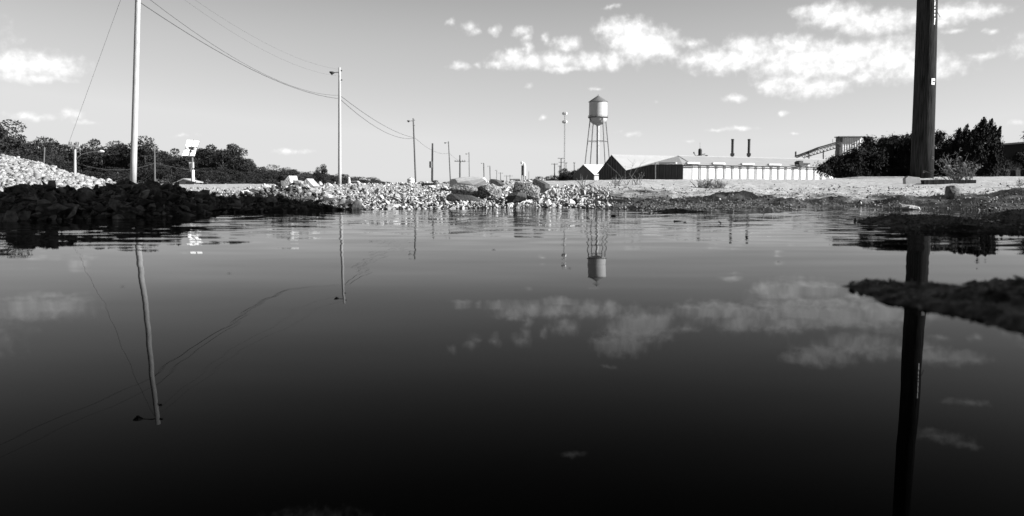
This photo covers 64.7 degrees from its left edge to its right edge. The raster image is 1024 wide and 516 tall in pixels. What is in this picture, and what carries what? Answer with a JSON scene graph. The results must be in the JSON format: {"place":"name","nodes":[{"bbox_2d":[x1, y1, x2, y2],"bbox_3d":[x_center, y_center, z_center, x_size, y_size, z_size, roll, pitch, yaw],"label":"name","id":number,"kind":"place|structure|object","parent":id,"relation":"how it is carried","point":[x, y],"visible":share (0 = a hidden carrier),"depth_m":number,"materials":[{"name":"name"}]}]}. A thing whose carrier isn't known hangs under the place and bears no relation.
{"place":"outdoors","nodes":[
{"label":"outdoors","id":0,"kind":"place"},
{"bbox_2d":[0,205,1023,515],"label":"water","id":1,"kind":"structure","parent":0,"point":[568,361],"depth_m":0.68,"materials":[{"name":"black liquid"}]},
{"bbox_2d":[2,211,18,221],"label":"stone","id":2,"kind":"object","parent":1,"relation":"on","point":[10,216],"visible":0.69,"depth_m":3.64,"materials":[{"name":"stone"}]},
{"bbox_2d":[18,211,30,220],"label":"stone","id":3,"kind":"object","parent":1,"relation":"on","point":[23,215],"visible":0.89,"depth_m":3.75,"materials":[{"name":"stone"}]},
{"bbox_2d":[0,180,369,221],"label":"rubble","id":4,"kind":"object","parent":1,"relation":"on","point":[196,201],"visible":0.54,"depth_m":4.87,"materials":[{"name":"stone"}]},
{"bbox_2d":[24,194,37,201],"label":"stone","id":5,"kind":"object","parent":4,"relation":"on","point":[34,198],"visible":0.78,"depth_m":4.15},
{"bbox_2d":[37,199,50,203],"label":"stone","id":6,"kind":"object","parent":4,"relation":"on","point":[43,201],"visible":0.85,"depth_m":4.12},
{"label":"stone","id":7,"kind":"object","parent":4,"relation":"on","visible":0},
{"bbox_2d":[303,179,319,186],"bbox_3d":[-1.664,-0.624,6.721,0.084,0.071,0.130,1,5,17],"label":"stone slab","id":8,"kind":"object","parent":7,"relation":"on","point":[311,182],"depth_m":6.69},
{"bbox_2d":[177,211,195,215],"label":"stone","id":9,"kind":"object","parent":1,"relation":"on","point":[181,213],"visible":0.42,"depth_m":4.42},
{"bbox_2d":[350,200,361,209],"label":"stone","id":10,"kind":"object","parent":1,"relation":"in","point":[357,205],"visible":0.96,"depth_m":5.72,"materials":[{"name":"stone"}]},
{"bbox_2d":[186,179,1019,209],"bbox_3d":[0.123,-0.749,8.984,10.295,0.322,7.023,2,5,23],"label":"rubble","id":11,"kind":"object","parent":1,"relation":"on","point":[408,196],"visible":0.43,"depth_m":7.49,"materials":[{"name":"stone"}]},
{"bbox_2d":[532,179,549,192],"bbox_3d":[0.256,-0.646,7.251,0.125,0.130,0.205,1,5,17],"label":"stone slab","id":12,"kind":"object","parent":11,"relation":"on","point":[543,186],"depth_m":7.17,"materials":[{"name":"stone"}]},
{"bbox_2d":[0,0,1023,183],"label":"sky","id":13,"kind":"structure","parent":0,"point":[494,80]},
{"bbox_2d":[16,176,1023,332],"bbox_3d":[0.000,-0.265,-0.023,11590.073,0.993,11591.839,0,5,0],"label":"ground","id":14,"kind":"structure","parent":0,"point":[984,311],"depth_m":6.83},
{"bbox_2d":[0,149,24,157],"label":"shrub","id":15,"kind":"object","parent":14,"relation":"on","point":[18,154],"visible":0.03,"depth_m":58.66,"materials":[{"name":"black plant"}]},
{"bbox_2d":[10,205,27,211],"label":"stone","id":16,"kind":"object","parent":14,"relation":"on","point":[16,208],"visible":0.96,"depth_m":3.91,"materials":[{"name":"stone"}]},
{"bbox_2d":[0,119,38,158],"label":"tree","id":17,"kind":"object","parent":14,"relation":"on","point":[13,142],"visible":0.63,"depth_m":65.74,"materials":[{"name":"black plant"}]},
{"bbox_2d":[1,136,43,160],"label":"tree","id":18,"kind":"object","parent":14,"relation":"on","point":[35,158],"visible":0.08,"depth_m":80.28,"materials":[{"name":"black plant"}]},
{"bbox_2d":[22,136,53,164],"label":"tree","id":19,"kind":"object","parent":14,"relation":"on","point":[41,156],"visible":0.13,"depth_m":95.25,"materials":[{"name":"black plant"}]},
{"bbox_2d":[30,212,51,219],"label":"stone","id":20,"kind":"object","parent":14,"relation":"on","point":[35,217],"visible":0.35,"depth_m":3.82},
{"bbox_2d":[24,156,64,167],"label":"shrub","id":21,"kind":"object","parent":14,"relation":"on","point":[57,160],"visible":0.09,"depth_m":61.88,"materials":[{"name":"black plant"}]},
{"bbox_2d":[33,203,56,214],"bbox_3d":[-2.267,-0.238,3.952,0.109,0.022,0.074,23,43,-2],"label":"stone","id":22,"kind":"object","parent":14,"relation":"on","point":[45,206],"visible":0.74,"depth_m":3.95,"materials":[{"name":"stone"}]},
{"bbox_2d":[42,193,56,201],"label":"stone","id":23,"kind":"object","parent":14,"relation":"on","point":[51,197],"visible":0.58,"depth_m":4.24,"materials":[{"name":"stone"}]},
{"bbox_2d":[38,148,66,167],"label":"tree","id":24,"kind":"object","parent":14,"relation":"on","point":[58,156],"visible":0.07,"depth_m":99.69,"materials":[{"name":"black plant"}]},
{"bbox_2d":[0,153,115,191],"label":"gravel pile","id":25,"kind":"object","parent":14,"relation":"on","point":[16,170],"visible":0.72,"depth_m":9.22,"materials":[{"name":"gravel"}]},
{"bbox_2d":[47,204,70,212],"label":"stone","id":26,"kind":"object","parent":14,"relation":"on","point":[62,208],"visible":0.91,"depth_m":3.95,"materials":[{"name":"stone"}]},
{"bbox_2d":[42,142,77,166],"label":"tree","id":27,"kind":"object","parent":14,"relation":"on","point":[60,153],"visible":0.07,"depth_m":108.60,"materials":[{"name":"black plant"}]},
{"bbox_2d":[36,137,90,170],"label":"tree","id":28,"kind":"object","parent":14,"relation":"on","point":[67,155],"visible":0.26,"depth_m":108.51,"materials":[{"name":"black plant"}]},
{"bbox_2d":[39,160,88,175],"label":"shrub","id":29,"kind":"object","parent":14,"relation":"on","point":[68,169],"visible":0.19,"depth_m":59.88,"materials":[{"name":"black plant"}]},
{"bbox_2d":[63,203,81,212],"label":"stone","id":30,"kind":"object","parent":14,"relation":"on","point":[71,206],"visible":0.54,"depth_m":4.03,"materials":[{"name":"stone"}]},
{"bbox_2d":[67,205,78,218],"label":"stone","id":31,"kind":"object","parent":14,"relation":"on","point":[73,212],"visible":0.85,"depth_m":3.95,"materials":[{"name":"stone"}]},
{"bbox_2d":[78,192,87,202],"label":"stone","id":32,"kind":"object","parent":14,"relation":"on","point":[83,197],"visible":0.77,"depth_m":4.44,"materials":[{"name":"stone"}]},
{"bbox_2d":[66,164,103,176],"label":"shrub","id":33,"kind":"object","parent":14,"relation":"on","point":[88,171],"visible":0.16,"depth_m":70.18,"materials":[{"name":"black plant"}]},
{"bbox_2d":[68,142,103,173],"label":"utility pole","id":34,"kind":"object","parent":14,"relation":"on","point":[75,145],"visible":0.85,"depth_m":54.55,"materials":[{"name":"white wood"}]},
{"bbox_2d":[82,188,96,199],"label":"stone","id":35,"kind":"object","parent":14,"relation":"on","point":[89,192],"visible":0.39,"depth_m":4.55,"materials":[{"name":"stone"}]},
{"bbox_2d":[71,139,127,180],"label":"tree","id":36,"kind":"object","parent":14,"relation":"on","point":[98,157],"visible":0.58,"depth_m":109.56,"materials":[{"name":"black plant"}]},
{"bbox_2d":[84,166,117,181],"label":"shrub","id":37,"kind":"object","parent":14,"relation":"on","point":[107,175],"visible":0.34,"depth_m":71.62,"materials":[{"name":"black plant"}]},
{"bbox_2d":[88,140,123,175],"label":"tree","id":38,"kind":"object","parent":14,"relation":"on","point":[115,145],"visible":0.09,"depth_m":113.33,"materials":[{"name":"black plant"}]},
{"bbox_2d":[99,190,113,197],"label":"stone","id":39,"kind":"object","parent":14,"relation":"on","point":[108,193],"visible":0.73,"depth_m":4.54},
{"bbox_2d":[102,168,129,181],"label":"shrub","id":40,"kind":"object","parent":14,"relation":"on","point":[124,176],"visible":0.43,"depth_m":75.02,"materials":[{"name":"black plant"}]},
{"bbox_2d":[110,202,122,210],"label":"stone","id":41,"kind":"object","parent":14,"relation":"on","point":[114,206],"visible":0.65,"depth_m":4.18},
{"bbox_2d":[110,144,150,181],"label":"tree","id":42,"kind":"object","parent":14,"relation":"on","point":[119,158],"visible":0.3,"depth_m":107.90,"materials":[{"name":"black plant"}]},
{"bbox_2d":[130,0,140,183],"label":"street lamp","id":43,"kind":"object","parent":14,"relation":"on","point":[134,139],"visible":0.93,"depth_m":34.45,"materials":[{"name":"white wood"}]},
{"bbox_2d":[141,3,338,98],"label":"cable","id":44,"kind":"object","parent":43,"relation":"attached to","point":[227,56],"visible":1,"depth_m":43.05,"materials":[{"name":"rubber"}]},
{"bbox_2d":[151,0,339,95],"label":"cable","id":45,"kind":"object","parent":43,"relation":"attached to","point":[225,52],"visible":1,"depth_m":42.11,"materials":[{"name":"rubber"}]},
{"bbox_2d":[131,183,140,192],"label":"stone","id":46,"kind":"object","parent":14,"relation":"on","point":[135,187],"visible":0.81,"depth_m":4.83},
{"bbox_2d":[119,162,168,183],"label":"shrub","id":47,"kind":"object","parent":14,"relation":"on","point":[149,172],"visible":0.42,"depth_m":80.98,"materials":[{"name":"black plant"}]},
{"bbox_2d":[139,189,149,198],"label":"stone","id":48,"kind":"object","parent":14,"relation":"on","point":[145,194],"visible":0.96,"depth_m":4.61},
{"bbox_2d":[136,200,153,206],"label":"stone","id":49,"kind":"object","parent":14,"relation":"on","point":[144,203],"visible":1,"depth_m":4.38,"materials":[{"name":"stone"}]},
{"bbox_2d":[118,136,172,182],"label":"tree","id":50,"kind":"object","parent":14,"relation":"on","point":[142,152],"visible":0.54,"depth_m":106.04,"materials":[{"name":"black plant"}]},
{"bbox_2d":[138,145,176,182],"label":"tree","id":51,"kind":"object","parent":14,"relation":"on","point":[166,154],"visible":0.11,"depth_m":110.48,"materials":[{"name":"black plant"}]},
{"bbox_2d":[158,184,172,189],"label":"stone","id":52,"kind":"object","parent":14,"relation":"on","point":[166,186],"visible":0.81,"depth_m":5.05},
{"bbox_2d":[150,146,188,182],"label":"tree","id":53,"kind":"object","parent":14,"relation":"on","point":[174,149],"visible":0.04,"depth_m":115.38,"materials":[{"name":"black plant"}]},
{"bbox_2d":[151,164,189,183],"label":"shrub","id":54,"kind":"object","parent":14,"relation":"on","point":[167,175],"visible":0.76,"depth_m":78.94,"materials":[{"name":"black plant"}]},
{"bbox_2d":[165,155,197,181],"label":"tree","id":55,"kind":"object","parent":14,"relation":"on","point":[185,160],"visible":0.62,"depth_m":98.50,"materials":[{"name":"black plant"}]},
{"bbox_2d":[173,178,202,183],"bbox_3d":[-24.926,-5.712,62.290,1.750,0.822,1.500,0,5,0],"label":"house","id":56,"kind":"structure","parent":14,"relation":"on","point":[183,181],"depth_m":61.73,"materials":[{"name":"concrete"}]},
{"bbox_2d":[184,202,196,210],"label":"stone","id":57,"kind":"object","parent":14,"relation":"on","point":[191,205],"visible":0.77,"depth_m":4.66,"materials":[{"name":"stone"}]},
{"bbox_2d":[182,140,199,183],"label":"light tower","id":58,"kind":"structure","parent":14,"relation":"on","point":[193,151],"depth_m":47.64,"materials":[{"name":"metal"}]},
{"bbox_2d":[176,168,214,183],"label":"shrub","id":59,"kind":"object","parent":14,"relation":"on","point":[205,178],"visible":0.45,"depth_m":84.32,"materials":[{"name":"black plant"}]},
{"bbox_2d":[194,192,207,198],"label":"stone","id":60,"kind":"object","parent":14,"relation":"on","point":[202,195],"visible":0.61,"depth_m":5.22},
{"bbox_2d":[189,144,225,179],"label":"tree","id":61,"kind":"object","parent":14,"relation":"on","point":[212,146],"visible":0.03,"depth_m":117.12,"materials":[{"name":"black plant"}]},
{"bbox_2d":[196,167,234,183],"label":"shrub","id":62,"kind":"object","parent":14,"relation":"on","point":[218,174],"visible":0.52,"depth_m":89.32,"materials":[{"name":"black plant"}]},
{"bbox_2d":[194,143,253,181],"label":"tree","id":63,"kind":"object","parent":14,"relation":"on","point":[211,157],"visible":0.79,"depth_m":110.31,"materials":[{"name":"black plant"}]},
{"bbox_2d":[209,146,254,183],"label":"tree","id":64,"kind":"object","parent":14,"relation":"on","point":[227,164],"visible":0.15,"depth_m":114.08,"materials":[{"name":"black plant"}]},
{"bbox_2d":[217,169,249,183],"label":"shrub","id":65,"kind":"object","parent":14,"relation":"on","point":[238,175],"visible":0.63,"depth_m":94.19,"materials":[{"name":"black plant"}]},
{"bbox_2d":[226,163,257,183],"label":"tree","id":66,"kind":"object","parent":14,"relation":"on","point":[252,171],"visible":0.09,"depth_m":119.11,"materials":[{"name":"black plant"}]},
{"bbox_2d":[241,196,254,204],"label":"stone","id":67,"kind":"object","parent":14,"relation":"on","point":[248,200],"visible":0.78,"depth_m":5.49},
{"bbox_2d":[236,164,262,183],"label":"tree","id":68,"kind":"object","parent":14,"relation":"on","point":[254,174],"visible":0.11,"depth_m":129.75,"materials":[{"name":"black plant"}]},
{"bbox_2d":[240,173,266,183],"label":"shrub","id":69,"kind":"object","parent":14,"relation":"on","point":[251,179],"visible":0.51,"depth_m":118.85,"materials":[{"name":"black plant"}]},
{"bbox_2d":[253,164,278,183],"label":"tree","id":70,"kind":"object","parent":14,"relation":"on","point":[270,174],"visible":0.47,"depth_m":148.80,"materials":[{"name":"black plant"}]},
{"bbox_2d":[269,171,290,181],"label":"tree","id":71,"kind":"object","parent":14,"relation":"on","point":[285,176],"visible":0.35,"depth_m":167.71,"materials":[{"name":"black plant"}]},
{"bbox_2d":[277,167,298,181],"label":"tree","id":72,"kind":"object","parent":14,"relation":"on","point":[292,170],"visible":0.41,"depth_m":168.43,"materials":[{"name":"black plant"}]},
{"bbox_2d":[287,173,314,180],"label":"tree","id":73,"kind":"object","parent":14,"relation":"on","point":[304,175],"visible":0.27,"depth_m":177.96,"materials":[{"name":"black plant"}]},
{"bbox_2d":[313,164,328,183],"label":"tree","id":74,"kind":"object","parent":14,"relation":"on","point":[322,178],"visible":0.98,"depth_m":148.63,"materials":[{"name":"black plant"}]},
{"bbox_2d":[325,174,341,183],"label":"tree","id":75,"kind":"object","parent":14,"relation":"on","point":[333,179],"visible":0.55,"depth_m":208.02,"materials":[{"name":"black plant"}]},
{"bbox_2d":[329,67,341,183],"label":"street lamp","id":76,"kind":"object","parent":14,"relation":"on","point":[339,123],"visible":0.98,"depth_m":66.20,"materials":[{"name":"grey wood"}]},
{"bbox_2d":[407,118,416,183],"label":"street lamp","id":77,"kind":"object","parent":14,"relation":"on","point":[414,150],"visible":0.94,"depth_m":115.03,"materials":[{"name":"grey wood"}]},
{"bbox_2d":[429,143,432,181],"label":"utility pole","id":78,"kind":"object","parent":14,"relation":"on","point":[431,164],"visible":0.88,"depth_m":109.20,"materials":[{"name":"wood"}]},
{"bbox_2d":[454,155,465,176],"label":"utility pole","id":79,"kind":"object","parent":14,"relation":"on","point":[459,161],"visible":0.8,"depth_m":148.95,"materials":[{"name":"grey wood"}]},
{"bbox_2d":[446,193,483,201],"bbox_3d":[-0.389,-0.477,6.684,0.309,0.088,0.211,6,5,-1],"label":"boulder","id":80,"kind":"object","parent":14,"relation":"on","point":[451,197],"visible":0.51,"depth_m":6.61,"materials":[{"name":"stone"}]},
{"bbox_2d":[451,184,480,196],"bbox_3d":[-0.400,-0.596,7.175,0.282,0.101,0.211,4,5,0],"label":"boulder","id":81,"kind":"object","parent":14,"relation":"on","point":[471,190],"visible":0.72,"depth_m":7.08,"materials":[{"name":"stone"}]},
{"bbox_2d":[449,176,486,185],"bbox_3d":[-0.464,-0.806,8.562,0.397,0.105,0.232,-4,5,-3],"label":"concrete slab","id":82,"kind":"object","parent":14,"relation":"on","point":[476,181],"depth_m":8.47,"materials":[{"name":"concrete"}]},
{"bbox_2d":[479,184,501,198],"bbox_3d":[-0.207,-0.589,7.176,0.202,0.142,0.211,-3,6,-30],"label":"boulder","id":83,"kind":"object","parent":14,"relation":"on","point":[491,190],"visible":0.72,"depth_m":7.09,"materials":[{"name":"stone"}]},
{"bbox_2d":[490,179,504,185],"bbox_3d":[-0.151,-0.767,8.235,0.107,0.074,0.178,1,5,17],"label":"stone shard","id":84,"kind":"object","parent":14,"relation":"on","point":[497,182],"visible":0.77,"depth_m":8.17,"materials":[{"name":"stone"}]},
{"bbox_2d":[507,192,526,202],"bbox_3d":[0.040,-0.490,6.582,0.154,0.094,0.211,0,5,0],"label":"boulder","id":85,"kind":"object","parent":14,"relation":"on","point":[515,197],"visible":0.81,"depth_m":6.51,"materials":[{"name":"stone"}]},
{"bbox_2d":[521,161,525,180],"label":"silo","id":86,"kind":"object","parent":14,"relation":"on","point":[523,169],"visible":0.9,"depth_m":258.22,"materials":[{"name":"white paint"}]},
{"bbox_2d":[512,182,539,199],"bbox_3d":[0.124,-0.569,6.977,0.232,0.151,0.211,14,5,-1],"label":"boulder","id":87,"kind":"object","parent":14,"relation":"on","point":[531,191],"visible":0.7,"depth_m":6.88,"materials":[{"name":"stone"}]},
{"bbox_2d":[555,170,570,180],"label":"tree","id":88,"kind":"object","parent":14,"relation":"on","point":[562,177],"visible":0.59,"depth_m":237.39,"materials":[{"name":"black plant"}]},
{"bbox_2d":[558,168,576,180],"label":"tree","id":89,"kind":"object","parent":14,"relation":"on","point":[564,174],"visible":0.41,"depth_m":237.42,"materials":[{"name":"black plant"}]},
{"bbox_2d":[572,164,602,179],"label":"shed","id":90,"kind":"structure","parent":14,"relation":"on","point":[590,171],"depth_m":184.07,"materials":[{"name":"grey metal"}]},
{"bbox_2d":[585,95,609,164],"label":"water tower","id":91,"kind":"structure","parent":14,"relation":"on","point":[597,117],"depth_m":294.48,"materials":[{"name":"metal"}]},
{"bbox_2d":[597,154,832,179],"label":"warehouse","id":92,"kind":"structure","parent":14,"relation":"on","point":[679,167],"depth_m":160.33,"materials":[{"name":"metal"}]},
{"bbox_2d":[730,139,733,156],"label":"smokestack","id":93,"kind":"object","parent":14,"relation":"on","point":[732,149],"visible":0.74,"depth_m":222.95,"materials":[{"name":"metal"}]},
{"bbox_2d":[605,185,1023,331],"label":"mud clods","id":94,"kind":"object","parent":14,"relation":"on","point":[861,288],"visible":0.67,"depth_m":3.95,"materials":[{"name":"soil"}]},
{"bbox_2d":[795,141,840,158],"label":"conveyor","id":95,"kind":"object","parent":14,"relation":"on","point":[807,153],"visible":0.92,"depth_m":228.22,"materials":[{"name":"metal"}]},
{"bbox_2d":[811,143,873,178],"bbox_3d":[11.085,-3.009,26.786,2.600,1.630,2.166,0,5,0],"label":"juniper","id":96,"kind":"object","parent":14,"relation":"on","point":[847,164],"visible":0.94,"depth_m":26.36,"materials":[{"name":"black plant"}]},
{"bbox_2d":[834,136,862,155],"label":"silo block","id":97,"kind":"structure","parent":14,"relation":"on","point":[846,142],"depth_m":234.31,"materials":[{"name":"metal"}]},
{"bbox_2d":[843,131,911,176],"bbox_3d":[12.649,-3.218,27.336,2.709,2.077,3.019,2,5,23],"label":"juniper","id":98,"kind":"object","parent":14,"relation":"on","point":[884,154],"visible":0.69,"depth_m":26.69,"materials":[{"name":"black plant"}]},
{"bbox_2d":[899,205,919,209],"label":"boulder","id":99,"kind":"object","parent":14,"relation":"on","point":[907,207],"visible":0.8,"depth_m":5.70,"materials":[{"name":"stone"}]},
{"bbox_2d":[903,176,920,183],"bbox_3d":[4.772,-0.930,9.656,0.246,0.092,0.200,0,5,0],"label":"concrete block","id":100,"kind":"object","parent":14,"relation":"on","point":[910,180],"depth_m":9.56,"materials":[{"name":"concrete"}]},
{"bbox_2d":[899,129,948,176],"bbox_3d":[13.827,-3.190,26.786,1.953,2.188,3.121,4,6,37],"label":"juniper","id":101,"kind":"object","parent":14,"relation":"on","point":[940,137],"visible":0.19,"depth_m":26.38,"materials":[{"name":"black plant"}]},
{"bbox_2d":[910,0,939,177],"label":"utility pole","id":102,"kind":"object","parent":14,"relation":"on","point":[923,117],"visible":0.94,"depth_m":13.20,"materials":[{"name":"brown wood"}]},
{"bbox_2d":[920,180,975,184],"bbox_3d":[5.500,-0.954,10.256,0.664,0.070,0.213,0,5,0],"label":"railway sleeper","id":103,"kind":"object","parent":14,"relation":"on","point":[930,182],"visible":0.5,"depth_m":10.15,"materials":[{"name":"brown wood"}]},
{"bbox_2d":[923,147,978,179],"bbox_3d":[6.225,-1.308,11.437,0.762,0.523,0.533,0,5,0],"label":"dry weed","id":104,"kind":"object","parent":14,"relation":"on","point":[950,169],"visible":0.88,"depth_m":11.43,"materials":[{"name":"plant"}]},
{"bbox_2d":[934,124,968,176],"bbox_3d":[14.281,-3.097,25.931,1.457,2.458,2.410,3,6,34],"label":"juniper","id":105,"kind":"object","parent":14,"relation":"on","point":[952,147],"visible":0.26,"depth_m":25.55,"materials":[{"name":"black plant"}]},
{"bbox_2d":[945,185,960,199],"bbox_3d":[3.801,-0.565,6.976,0.110,0.121,0.103,0,5,0],"label":"boulder","id":106,"kind":"object","parent":14,"relation":"on","point":[952,192],"visible":1,"depth_m":6.94,"materials":[{"name":"stone"}]},
{"bbox_2d":[949,161,980,179],"bbox_3d":[6.354,-1.213,11.295,0.524,0.341,0.299,-4,6,-37],"label":"dry weed","id":107,"kind":"object","parent":14,"relation":"on","point":[965,176],"visible":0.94,"depth_m":11.31,"materials":[{"name":"plant"}]},
{"bbox_2d":[942,142,1023,176],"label":"shed","id":108,"kind":"structure","parent":14,"relation":"on","point":[1011,149],"depth_m":45.66,"materials":[{"name":"metal"}]},
{"bbox_2d":[958,117,1015,176],"bbox_3d":[14.515,-2.959,24.892,1.536,2.803,2.105,2,5,21],"label":"juniper","id":109,"kind":"object","parent":14,"relation":"on","point":[984,153],"visible":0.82,"depth_m":24.44,"materials":[{"name":"black plant"}]},
{"bbox_2d":[1007,131,1023,175],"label":"juniper","id":110,"kind":"object","parent":14,"relation":"on","point":[1018,160],"visible":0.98,"depth_m":29.65,"materials":[{"name":"black plant"}]},
{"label":"stone","id":111,"kind":"object","parent":14,"relation":"on","visible":0},
{"bbox_2d":[284,176,297,185],"bbox_3d":[-1.857,-0.653,6.829,0.085,0.082,0.151,1,5,17],"label":"stone slab","id":112,"kind":"object","parent":111,"relation":"on","point":[288,180],"depth_m":6.77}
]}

